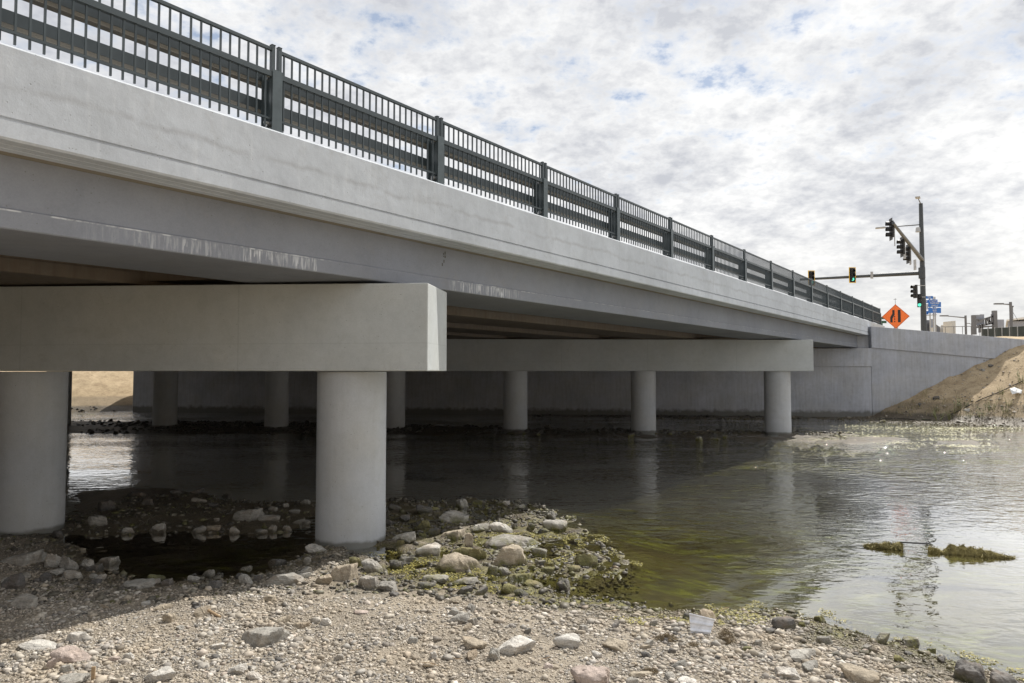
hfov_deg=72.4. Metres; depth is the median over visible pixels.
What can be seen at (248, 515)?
rock
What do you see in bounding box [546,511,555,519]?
rock
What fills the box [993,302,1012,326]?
street lamp
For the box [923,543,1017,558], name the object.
weed drift
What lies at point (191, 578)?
rock
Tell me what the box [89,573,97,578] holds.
rock
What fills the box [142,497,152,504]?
rock
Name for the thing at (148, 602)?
rock
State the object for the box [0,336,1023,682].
ground
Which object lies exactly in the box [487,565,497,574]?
rock
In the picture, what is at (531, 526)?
rock
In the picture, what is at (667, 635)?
fibre clump
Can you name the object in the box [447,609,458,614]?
rock
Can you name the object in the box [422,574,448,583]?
rock
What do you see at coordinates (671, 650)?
rock
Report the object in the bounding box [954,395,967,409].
weed
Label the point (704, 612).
rock
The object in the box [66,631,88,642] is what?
rock
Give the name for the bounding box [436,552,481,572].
rock
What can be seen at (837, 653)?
rock
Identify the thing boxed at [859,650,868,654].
rock
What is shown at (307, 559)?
rock
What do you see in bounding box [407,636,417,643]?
rock
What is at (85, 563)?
rock
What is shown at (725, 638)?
fibre clump
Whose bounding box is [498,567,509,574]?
rock
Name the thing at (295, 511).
rock
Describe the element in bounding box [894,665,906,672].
rock
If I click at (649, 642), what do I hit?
rock
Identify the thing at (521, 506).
rock
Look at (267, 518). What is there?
rock
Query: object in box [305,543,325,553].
rock
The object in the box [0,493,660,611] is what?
rubble
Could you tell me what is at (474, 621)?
rock
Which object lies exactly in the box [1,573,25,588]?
rock
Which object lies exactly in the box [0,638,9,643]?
rock
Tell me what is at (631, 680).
rock
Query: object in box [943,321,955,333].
storage tower
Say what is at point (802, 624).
rock
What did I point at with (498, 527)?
rock
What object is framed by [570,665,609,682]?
rock
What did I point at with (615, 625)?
rock
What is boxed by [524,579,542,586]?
rock
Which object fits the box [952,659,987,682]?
rock
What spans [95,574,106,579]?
rock
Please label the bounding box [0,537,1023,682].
gravel
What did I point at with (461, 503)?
rock
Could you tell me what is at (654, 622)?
rock
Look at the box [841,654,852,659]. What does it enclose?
rock
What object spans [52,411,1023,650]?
water
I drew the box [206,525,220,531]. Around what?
rock
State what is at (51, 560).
rock
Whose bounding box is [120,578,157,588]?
rock
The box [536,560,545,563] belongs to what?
rock
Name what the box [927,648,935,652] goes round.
rock
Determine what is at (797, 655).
rock
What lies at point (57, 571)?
rock
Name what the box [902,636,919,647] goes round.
rock
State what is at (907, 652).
rock
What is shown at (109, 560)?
rock
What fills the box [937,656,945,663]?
rock
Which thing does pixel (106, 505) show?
rock
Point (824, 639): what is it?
rock
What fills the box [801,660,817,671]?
rock
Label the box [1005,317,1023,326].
building
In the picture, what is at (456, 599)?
rock
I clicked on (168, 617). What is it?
rock
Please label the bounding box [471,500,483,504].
rock
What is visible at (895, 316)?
road work sign
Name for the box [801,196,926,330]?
traffic signal pole
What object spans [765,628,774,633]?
rock
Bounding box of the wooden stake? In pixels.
[91,666,95,679]
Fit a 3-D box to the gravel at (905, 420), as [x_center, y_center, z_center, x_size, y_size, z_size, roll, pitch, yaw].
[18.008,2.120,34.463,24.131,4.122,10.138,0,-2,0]
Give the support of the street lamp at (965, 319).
on the ground at (106, 390)
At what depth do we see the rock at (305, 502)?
13.75 m
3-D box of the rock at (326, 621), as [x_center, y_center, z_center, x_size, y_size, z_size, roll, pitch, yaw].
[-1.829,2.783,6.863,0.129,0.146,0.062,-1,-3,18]
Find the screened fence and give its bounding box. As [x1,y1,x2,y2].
[981,326,1023,336]
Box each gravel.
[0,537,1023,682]
[655,351,1023,434]
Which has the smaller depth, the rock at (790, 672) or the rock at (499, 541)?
the rock at (790, 672)
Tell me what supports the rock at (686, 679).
on the ground at (106, 390)
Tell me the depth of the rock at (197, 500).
13.90 m
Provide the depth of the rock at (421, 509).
12.82 m
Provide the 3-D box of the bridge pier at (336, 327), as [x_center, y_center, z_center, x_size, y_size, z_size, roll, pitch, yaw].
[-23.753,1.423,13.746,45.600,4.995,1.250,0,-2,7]
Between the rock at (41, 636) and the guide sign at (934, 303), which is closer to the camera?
the rock at (41, 636)
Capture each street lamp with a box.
[939,315,966,334]
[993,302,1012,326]
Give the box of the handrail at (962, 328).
[936,325,997,334]
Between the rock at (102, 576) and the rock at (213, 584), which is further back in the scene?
the rock at (102, 576)
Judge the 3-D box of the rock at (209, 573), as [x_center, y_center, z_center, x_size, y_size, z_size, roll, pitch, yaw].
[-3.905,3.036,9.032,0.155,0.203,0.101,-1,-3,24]
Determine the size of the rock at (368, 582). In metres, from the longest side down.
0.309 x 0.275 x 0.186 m
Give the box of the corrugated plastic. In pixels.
[689,613,714,633]
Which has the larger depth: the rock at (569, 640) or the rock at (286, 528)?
the rock at (286, 528)
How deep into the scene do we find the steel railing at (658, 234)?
9.59 m
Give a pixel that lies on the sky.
(785, 133)
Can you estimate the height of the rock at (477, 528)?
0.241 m
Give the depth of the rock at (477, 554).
9.73 m
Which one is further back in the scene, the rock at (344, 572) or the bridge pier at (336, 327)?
the bridge pier at (336, 327)
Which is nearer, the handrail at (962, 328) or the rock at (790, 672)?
the rock at (790, 672)
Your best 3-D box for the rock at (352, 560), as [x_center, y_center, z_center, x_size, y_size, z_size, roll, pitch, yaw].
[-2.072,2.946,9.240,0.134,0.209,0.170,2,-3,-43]
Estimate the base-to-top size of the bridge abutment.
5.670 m
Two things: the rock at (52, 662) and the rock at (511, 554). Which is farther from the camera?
the rock at (511, 554)
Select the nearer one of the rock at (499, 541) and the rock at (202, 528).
the rock at (499, 541)
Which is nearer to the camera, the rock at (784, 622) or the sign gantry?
the rock at (784, 622)
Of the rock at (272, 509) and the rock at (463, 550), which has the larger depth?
the rock at (272, 509)
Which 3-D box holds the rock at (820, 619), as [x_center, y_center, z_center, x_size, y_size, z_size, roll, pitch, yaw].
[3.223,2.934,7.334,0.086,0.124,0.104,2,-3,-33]
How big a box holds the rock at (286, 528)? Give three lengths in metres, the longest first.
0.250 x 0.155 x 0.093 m
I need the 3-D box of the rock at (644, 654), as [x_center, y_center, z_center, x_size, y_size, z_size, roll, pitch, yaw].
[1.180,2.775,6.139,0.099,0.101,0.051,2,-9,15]
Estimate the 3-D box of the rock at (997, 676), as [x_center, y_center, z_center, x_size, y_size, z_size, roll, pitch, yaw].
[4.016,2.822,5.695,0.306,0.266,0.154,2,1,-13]
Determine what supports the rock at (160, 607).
on the ground at (106, 390)
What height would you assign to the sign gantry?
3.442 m
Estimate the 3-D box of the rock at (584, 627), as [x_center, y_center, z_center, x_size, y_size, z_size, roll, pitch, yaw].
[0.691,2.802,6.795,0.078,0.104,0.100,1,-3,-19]
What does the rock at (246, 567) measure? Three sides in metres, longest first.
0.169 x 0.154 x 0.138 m
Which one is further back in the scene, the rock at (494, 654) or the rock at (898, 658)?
the rock at (898, 658)
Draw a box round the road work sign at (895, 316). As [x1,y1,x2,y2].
[882,302,908,328]
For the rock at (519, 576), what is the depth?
8.86 m
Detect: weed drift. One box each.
[862,541,905,549]
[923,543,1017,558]
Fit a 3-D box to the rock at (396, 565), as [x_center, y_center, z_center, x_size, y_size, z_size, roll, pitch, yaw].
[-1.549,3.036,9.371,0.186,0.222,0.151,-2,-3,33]
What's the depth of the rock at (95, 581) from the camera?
8.50 m
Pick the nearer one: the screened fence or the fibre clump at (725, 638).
the fibre clump at (725, 638)
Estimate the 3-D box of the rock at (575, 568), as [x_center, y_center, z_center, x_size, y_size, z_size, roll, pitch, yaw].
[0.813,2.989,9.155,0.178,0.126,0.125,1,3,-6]
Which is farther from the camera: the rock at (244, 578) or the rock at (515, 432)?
the rock at (515, 432)
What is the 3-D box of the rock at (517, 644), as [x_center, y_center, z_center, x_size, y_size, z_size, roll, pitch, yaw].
[0.021,2.742,6.250,0.368,0.198,0.201,7,3,-16]
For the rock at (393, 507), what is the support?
on the ground at (106, 390)
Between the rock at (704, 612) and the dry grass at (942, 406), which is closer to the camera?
the rock at (704, 612)
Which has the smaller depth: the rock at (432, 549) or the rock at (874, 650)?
the rock at (874, 650)
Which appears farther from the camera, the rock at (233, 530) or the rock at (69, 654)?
the rock at (233, 530)
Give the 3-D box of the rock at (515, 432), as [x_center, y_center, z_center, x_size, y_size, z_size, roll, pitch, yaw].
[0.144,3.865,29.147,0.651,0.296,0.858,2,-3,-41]
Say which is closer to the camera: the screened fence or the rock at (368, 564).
the rock at (368, 564)
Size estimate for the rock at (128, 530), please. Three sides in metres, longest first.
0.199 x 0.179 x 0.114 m
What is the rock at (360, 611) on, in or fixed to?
on the ground at (106, 390)
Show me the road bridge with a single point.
(104, 180)
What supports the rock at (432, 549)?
on the ground at (106, 390)
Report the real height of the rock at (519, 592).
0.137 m
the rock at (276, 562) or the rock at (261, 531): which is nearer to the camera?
the rock at (276, 562)
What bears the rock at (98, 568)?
on the ground at (106, 390)
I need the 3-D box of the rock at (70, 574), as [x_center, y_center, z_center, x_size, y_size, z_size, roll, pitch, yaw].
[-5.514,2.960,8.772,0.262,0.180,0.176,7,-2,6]
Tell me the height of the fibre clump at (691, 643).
0.094 m
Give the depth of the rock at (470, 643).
6.28 m
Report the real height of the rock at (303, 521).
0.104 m
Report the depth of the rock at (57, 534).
11.08 m
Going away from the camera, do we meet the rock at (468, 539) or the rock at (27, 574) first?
the rock at (27, 574)
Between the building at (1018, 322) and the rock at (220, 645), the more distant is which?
the building at (1018, 322)
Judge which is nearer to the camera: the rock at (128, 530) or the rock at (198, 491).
the rock at (128, 530)
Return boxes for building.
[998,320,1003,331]
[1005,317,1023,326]
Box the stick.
[207,609,220,617]
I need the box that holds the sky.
[0,0,1023,335]
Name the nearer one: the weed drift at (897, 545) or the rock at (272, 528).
the weed drift at (897, 545)
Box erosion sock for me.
[879,381,1022,419]
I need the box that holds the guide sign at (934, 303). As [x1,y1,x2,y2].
[926,296,940,331]
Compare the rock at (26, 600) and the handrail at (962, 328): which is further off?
the handrail at (962, 328)
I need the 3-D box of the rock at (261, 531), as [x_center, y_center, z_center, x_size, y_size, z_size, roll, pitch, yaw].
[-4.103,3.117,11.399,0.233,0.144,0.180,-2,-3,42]
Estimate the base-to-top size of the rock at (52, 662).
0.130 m
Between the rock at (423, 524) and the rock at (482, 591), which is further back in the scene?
the rock at (423, 524)
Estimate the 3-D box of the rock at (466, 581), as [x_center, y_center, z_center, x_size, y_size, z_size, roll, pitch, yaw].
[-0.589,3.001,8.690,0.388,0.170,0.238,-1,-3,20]
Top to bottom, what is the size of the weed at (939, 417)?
0.711 m
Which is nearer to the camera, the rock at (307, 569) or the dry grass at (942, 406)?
the rock at (307, 569)
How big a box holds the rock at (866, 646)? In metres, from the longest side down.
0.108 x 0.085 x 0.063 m
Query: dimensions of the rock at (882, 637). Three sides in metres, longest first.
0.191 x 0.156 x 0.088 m
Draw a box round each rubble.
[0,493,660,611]
[71,406,852,434]
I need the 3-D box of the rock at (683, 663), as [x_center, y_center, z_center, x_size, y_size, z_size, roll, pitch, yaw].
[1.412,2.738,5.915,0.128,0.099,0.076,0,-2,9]
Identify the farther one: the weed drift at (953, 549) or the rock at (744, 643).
the weed drift at (953, 549)
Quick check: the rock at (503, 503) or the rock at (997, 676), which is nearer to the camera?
the rock at (997, 676)
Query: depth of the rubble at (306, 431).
31.76 m
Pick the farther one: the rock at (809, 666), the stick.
the stick
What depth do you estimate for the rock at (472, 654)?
6.05 m
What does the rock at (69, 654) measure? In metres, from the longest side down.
0.380 x 0.201 x 0.177 m
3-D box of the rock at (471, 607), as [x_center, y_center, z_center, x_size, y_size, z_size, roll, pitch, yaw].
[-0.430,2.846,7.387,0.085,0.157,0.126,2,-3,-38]
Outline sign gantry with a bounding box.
[971,311,997,334]
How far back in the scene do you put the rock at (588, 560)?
9.43 m
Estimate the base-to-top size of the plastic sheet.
0.360 m
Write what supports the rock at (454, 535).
on the ground at (106, 390)
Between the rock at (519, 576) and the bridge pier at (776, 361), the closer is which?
the rock at (519, 576)
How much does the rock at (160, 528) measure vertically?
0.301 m
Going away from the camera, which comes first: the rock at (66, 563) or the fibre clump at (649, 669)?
the fibre clump at (649, 669)
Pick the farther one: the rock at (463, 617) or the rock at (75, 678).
the rock at (463, 617)
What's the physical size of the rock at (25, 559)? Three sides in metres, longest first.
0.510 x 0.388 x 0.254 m
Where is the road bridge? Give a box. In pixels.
[0,42,884,347]
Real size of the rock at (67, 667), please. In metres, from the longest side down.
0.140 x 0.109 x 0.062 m
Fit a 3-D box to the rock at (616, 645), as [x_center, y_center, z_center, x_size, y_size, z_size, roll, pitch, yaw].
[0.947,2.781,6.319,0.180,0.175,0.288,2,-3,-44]
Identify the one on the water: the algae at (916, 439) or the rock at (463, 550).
the algae at (916, 439)
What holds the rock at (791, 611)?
on the ground at (106, 390)
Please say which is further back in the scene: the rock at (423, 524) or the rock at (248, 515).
the rock at (248, 515)
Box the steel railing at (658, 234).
[0,0,880,324]
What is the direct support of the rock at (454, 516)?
on the ground at (106, 390)
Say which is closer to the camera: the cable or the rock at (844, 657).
the rock at (844, 657)
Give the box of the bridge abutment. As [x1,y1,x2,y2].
[133,336,871,420]
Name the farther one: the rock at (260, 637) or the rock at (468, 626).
the rock at (468, 626)
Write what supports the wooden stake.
on the ground at (106, 390)
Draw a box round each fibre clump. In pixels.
[641,667,658,675]
[651,632,677,642]
[684,641,708,647]
[716,627,737,644]
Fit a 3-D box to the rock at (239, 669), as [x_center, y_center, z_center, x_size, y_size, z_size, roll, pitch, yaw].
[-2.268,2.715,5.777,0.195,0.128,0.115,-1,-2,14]
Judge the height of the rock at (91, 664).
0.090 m
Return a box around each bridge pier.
[0,283,446,549]
[46,339,813,434]
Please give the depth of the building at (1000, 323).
130.25 m
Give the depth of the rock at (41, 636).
6.50 m
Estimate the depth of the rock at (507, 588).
8.22 m
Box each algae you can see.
[340,531,1023,680]
[792,425,1010,447]
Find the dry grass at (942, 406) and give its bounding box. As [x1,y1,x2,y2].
[881,385,1023,419]
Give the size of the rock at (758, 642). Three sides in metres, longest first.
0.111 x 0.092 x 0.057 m
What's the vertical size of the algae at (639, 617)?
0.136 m
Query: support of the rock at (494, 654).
on the ground at (106, 390)
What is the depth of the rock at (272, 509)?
13.01 m
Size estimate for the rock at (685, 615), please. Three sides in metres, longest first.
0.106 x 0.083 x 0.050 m
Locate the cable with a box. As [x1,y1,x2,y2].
[901,542,930,544]
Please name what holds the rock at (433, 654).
on the ground at (106, 390)
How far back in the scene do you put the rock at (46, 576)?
8.52 m
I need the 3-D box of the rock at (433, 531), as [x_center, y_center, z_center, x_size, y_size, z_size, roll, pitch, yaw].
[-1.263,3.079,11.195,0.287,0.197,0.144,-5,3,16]
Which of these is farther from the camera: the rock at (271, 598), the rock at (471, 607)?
the rock at (271, 598)
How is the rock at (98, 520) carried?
on the ground at (106, 390)
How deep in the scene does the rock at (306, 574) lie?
8.61 m
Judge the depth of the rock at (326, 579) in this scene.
8.38 m
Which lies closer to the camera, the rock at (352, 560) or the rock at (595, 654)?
the rock at (595, 654)
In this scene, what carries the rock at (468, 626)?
on the ground at (106, 390)
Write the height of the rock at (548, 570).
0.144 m
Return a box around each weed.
[932,411,944,420]
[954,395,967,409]
[976,404,987,417]
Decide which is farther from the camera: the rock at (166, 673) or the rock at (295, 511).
the rock at (295, 511)
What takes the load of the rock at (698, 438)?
on the ground at (106, 390)
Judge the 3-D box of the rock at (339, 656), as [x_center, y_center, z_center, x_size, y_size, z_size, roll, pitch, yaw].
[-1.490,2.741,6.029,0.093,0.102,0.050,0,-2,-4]
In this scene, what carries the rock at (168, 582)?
on the ground at (106, 390)
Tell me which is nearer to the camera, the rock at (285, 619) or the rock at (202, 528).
the rock at (285, 619)
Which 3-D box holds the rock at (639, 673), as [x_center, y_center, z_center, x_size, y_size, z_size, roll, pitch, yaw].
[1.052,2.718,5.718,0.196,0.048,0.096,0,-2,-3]
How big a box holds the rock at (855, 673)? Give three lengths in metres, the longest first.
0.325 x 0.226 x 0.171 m
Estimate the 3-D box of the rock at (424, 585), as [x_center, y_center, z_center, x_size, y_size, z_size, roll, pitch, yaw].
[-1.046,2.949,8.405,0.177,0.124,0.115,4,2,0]
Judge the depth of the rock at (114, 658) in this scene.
5.98 m
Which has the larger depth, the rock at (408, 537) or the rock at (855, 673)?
the rock at (408, 537)
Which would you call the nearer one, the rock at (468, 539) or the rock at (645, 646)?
the rock at (645, 646)
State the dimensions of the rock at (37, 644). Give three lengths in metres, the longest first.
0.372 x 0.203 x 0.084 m
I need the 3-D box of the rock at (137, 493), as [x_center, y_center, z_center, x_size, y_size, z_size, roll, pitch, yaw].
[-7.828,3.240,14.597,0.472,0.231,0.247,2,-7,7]
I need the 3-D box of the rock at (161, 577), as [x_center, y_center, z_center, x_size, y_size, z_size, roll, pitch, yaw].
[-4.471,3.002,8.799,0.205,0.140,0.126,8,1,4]
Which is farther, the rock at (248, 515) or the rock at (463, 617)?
the rock at (248, 515)
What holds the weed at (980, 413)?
on the ground at (106, 390)
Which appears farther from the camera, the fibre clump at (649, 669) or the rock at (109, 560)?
the rock at (109, 560)
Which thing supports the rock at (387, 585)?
on the ground at (106, 390)
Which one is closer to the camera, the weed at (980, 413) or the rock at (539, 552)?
the rock at (539, 552)
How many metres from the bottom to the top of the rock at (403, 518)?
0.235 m
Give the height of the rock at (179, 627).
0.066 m
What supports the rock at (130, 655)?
on the ground at (106, 390)
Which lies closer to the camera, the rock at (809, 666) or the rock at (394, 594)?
the rock at (809, 666)
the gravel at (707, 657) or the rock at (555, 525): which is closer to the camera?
the gravel at (707, 657)
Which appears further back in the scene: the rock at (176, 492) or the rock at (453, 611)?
the rock at (176, 492)
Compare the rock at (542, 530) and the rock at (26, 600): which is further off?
the rock at (542, 530)
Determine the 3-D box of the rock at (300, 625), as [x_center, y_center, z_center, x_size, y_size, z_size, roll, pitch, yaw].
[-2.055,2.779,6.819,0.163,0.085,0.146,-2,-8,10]
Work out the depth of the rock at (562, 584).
8.45 m
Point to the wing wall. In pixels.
(906, 364)
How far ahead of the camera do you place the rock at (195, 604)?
7.48 m
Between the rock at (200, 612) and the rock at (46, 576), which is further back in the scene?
the rock at (46, 576)
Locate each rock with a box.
[0,549,46,565]
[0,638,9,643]
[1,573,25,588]
[10,593,37,607]
[18,639,60,649]
[23,572,30,577]
[31,634,45,639]
[39,572,51,581]
[44,553,60,567]
[45,568,64,575]
[46,658,56,668]
[50,645,91,662]
[51,530,63,537]
[58,673,90,682]
[59,555,78,570]
[60,664,74,672]
[63,570,82,578]
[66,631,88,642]
[80,559,93,568]
[84,661,99,668]
[86,563,103,572]
[88,515,107,525]
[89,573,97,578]
[91,579,101,584]
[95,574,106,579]
[98,500,115,510]
[98,556,120,564]
[108,656,119,660]
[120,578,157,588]
[121,527,134,533]
[122,652,134,659]
[126,491,146,496]
[141,600,150,605]
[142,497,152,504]
[142,666,175,681]
[147,574,165,581]
[149,522,166,532]
[154,603,172,610]
[162,578,173,585]
[162,613,175,622]
[170,490,184,493]
[176,625,184,629]
[187,575,199,581]
[189,488,203,493]
[191,497,206,502]
[191,602,200,607]
[192,525,206,533]
[194,605,210,617]
[203,570,214,576]
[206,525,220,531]
[208,580,222,588]
[209,642,224,648]
[226,663,247,673]
[229,527,239,533]
[233,508,264,521]
[238,574,252,584]
[240,566,252,569]
[241,627,289,646]
[246,671,262,679]
[253,575,262,580]
[255,529,267,533]
[258,515,279,521]
[262,572,303,585]
[264,595,275,601]
[268,506,277,511]
[268,525,276,532]
[268,559,285,566]
[277,615,290,623]
[283,525,291,531]
[289,509,299,512]
[292,519,309,524]
[293,622,311,628]
[298,572,311,577]
[299,566,311,572]
[300,499,309,504]
[303,557,310,562]
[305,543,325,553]
[315,574,331,584]
[319,617,331,625]
[331,563,357,580]
[334,653,343,659]
[349,557,361,567]
[354,610,368,613]
[358,575,378,589]
[361,558,382,572]
[377,581,396,590]
[386,519,395,524]
[388,504,401,509]
[389,560,403,569]
[389,592,398,596]
[392,531,415,543]
[395,514,409,521]
[397,540,404,545]
[399,556,418,560]
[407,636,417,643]
[415,543,440,554]
[416,505,432,513]
[417,520,430,528]
[417,582,431,588]
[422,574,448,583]
[426,527,439,536]
[430,651,436,659]
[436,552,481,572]
[439,510,468,523]
[441,528,466,540]
[445,596,461,603]
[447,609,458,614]
[448,612,469,622]
[452,547,471,555]
[452,577,478,585]
[456,499,468,508]
[457,585,472,594]
[462,636,486,649]
[464,533,472,547]
[464,623,471,630]
[466,603,474,611]
[467,649,477,660]
[468,548,486,559]
[470,618,477,625]
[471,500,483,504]
[471,523,489,532]
[474,587,487,595]
[483,534,540,547]
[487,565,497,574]
[488,647,499,660]
[489,522,512,532]
[492,544,527,566]
[496,501,509,505]
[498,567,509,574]
[499,635,535,654]
[500,583,516,593]
[507,430,526,434]
[507,573,531,585]
[514,589,527,595]
[515,504,524,509]
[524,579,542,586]
[524,627,530,633]
[528,523,534,529]
[532,548,546,556]
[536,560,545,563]
[538,528,549,532]
[541,566,554,573]
[542,519,566,530]
[543,663,552,668]
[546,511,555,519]
[552,633,580,647]
[556,577,569,591]
[568,565,580,571]
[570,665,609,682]
[575,554,597,566]
[579,625,587,631]
[591,650,601,657]
[602,637,627,652]
[612,623,618,627]
[626,677,638,682]
[629,671,652,676]
[639,644,649,648]
[641,651,651,657]
[644,639,652,646]
[650,619,657,625]
[664,671,675,679]
[668,648,675,652]
[673,659,686,667]
[678,676,696,682]
[683,613,689,618]
[696,436,702,442]
[698,608,716,619]
[739,641,747,645]
[742,646,750,650]
[754,639,762,645]
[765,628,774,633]
[771,616,795,629]
[774,666,800,679]
[784,609,794,613]
[788,648,815,662]
[798,622,805,626]
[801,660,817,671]
[813,615,825,622]
[816,636,832,643]
[831,651,839,655]
[839,663,880,682]
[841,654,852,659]
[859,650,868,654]
[861,644,871,649]
[869,647,877,653]
[875,632,889,643]
[893,655,904,661]
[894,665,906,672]
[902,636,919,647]
[903,651,912,654]
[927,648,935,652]
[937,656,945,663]
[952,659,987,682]
[989,670,1018,682]
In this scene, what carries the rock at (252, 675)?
on the ground at (106, 390)
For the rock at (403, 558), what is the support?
on the ground at (106, 390)
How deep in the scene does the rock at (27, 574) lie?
8.66 m
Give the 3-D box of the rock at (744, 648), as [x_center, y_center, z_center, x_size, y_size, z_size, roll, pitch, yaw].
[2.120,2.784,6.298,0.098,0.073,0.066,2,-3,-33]
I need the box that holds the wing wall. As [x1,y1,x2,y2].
[869,326,1023,414]
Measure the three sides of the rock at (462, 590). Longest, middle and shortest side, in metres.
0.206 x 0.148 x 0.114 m
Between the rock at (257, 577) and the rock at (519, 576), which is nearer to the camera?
the rock at (257, 577)
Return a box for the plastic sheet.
[1010,387,1021,393]
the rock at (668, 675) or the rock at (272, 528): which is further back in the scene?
the rock at (272, 528)
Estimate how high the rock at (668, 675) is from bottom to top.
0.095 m
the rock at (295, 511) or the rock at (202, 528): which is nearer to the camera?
the rock at (202, 528)
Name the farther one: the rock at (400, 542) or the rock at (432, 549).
the rock at (400, 542)
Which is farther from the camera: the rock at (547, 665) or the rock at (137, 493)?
the rock at (137, 493)
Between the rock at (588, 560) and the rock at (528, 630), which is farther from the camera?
the rock at (588, 560)
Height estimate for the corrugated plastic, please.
0.170 m

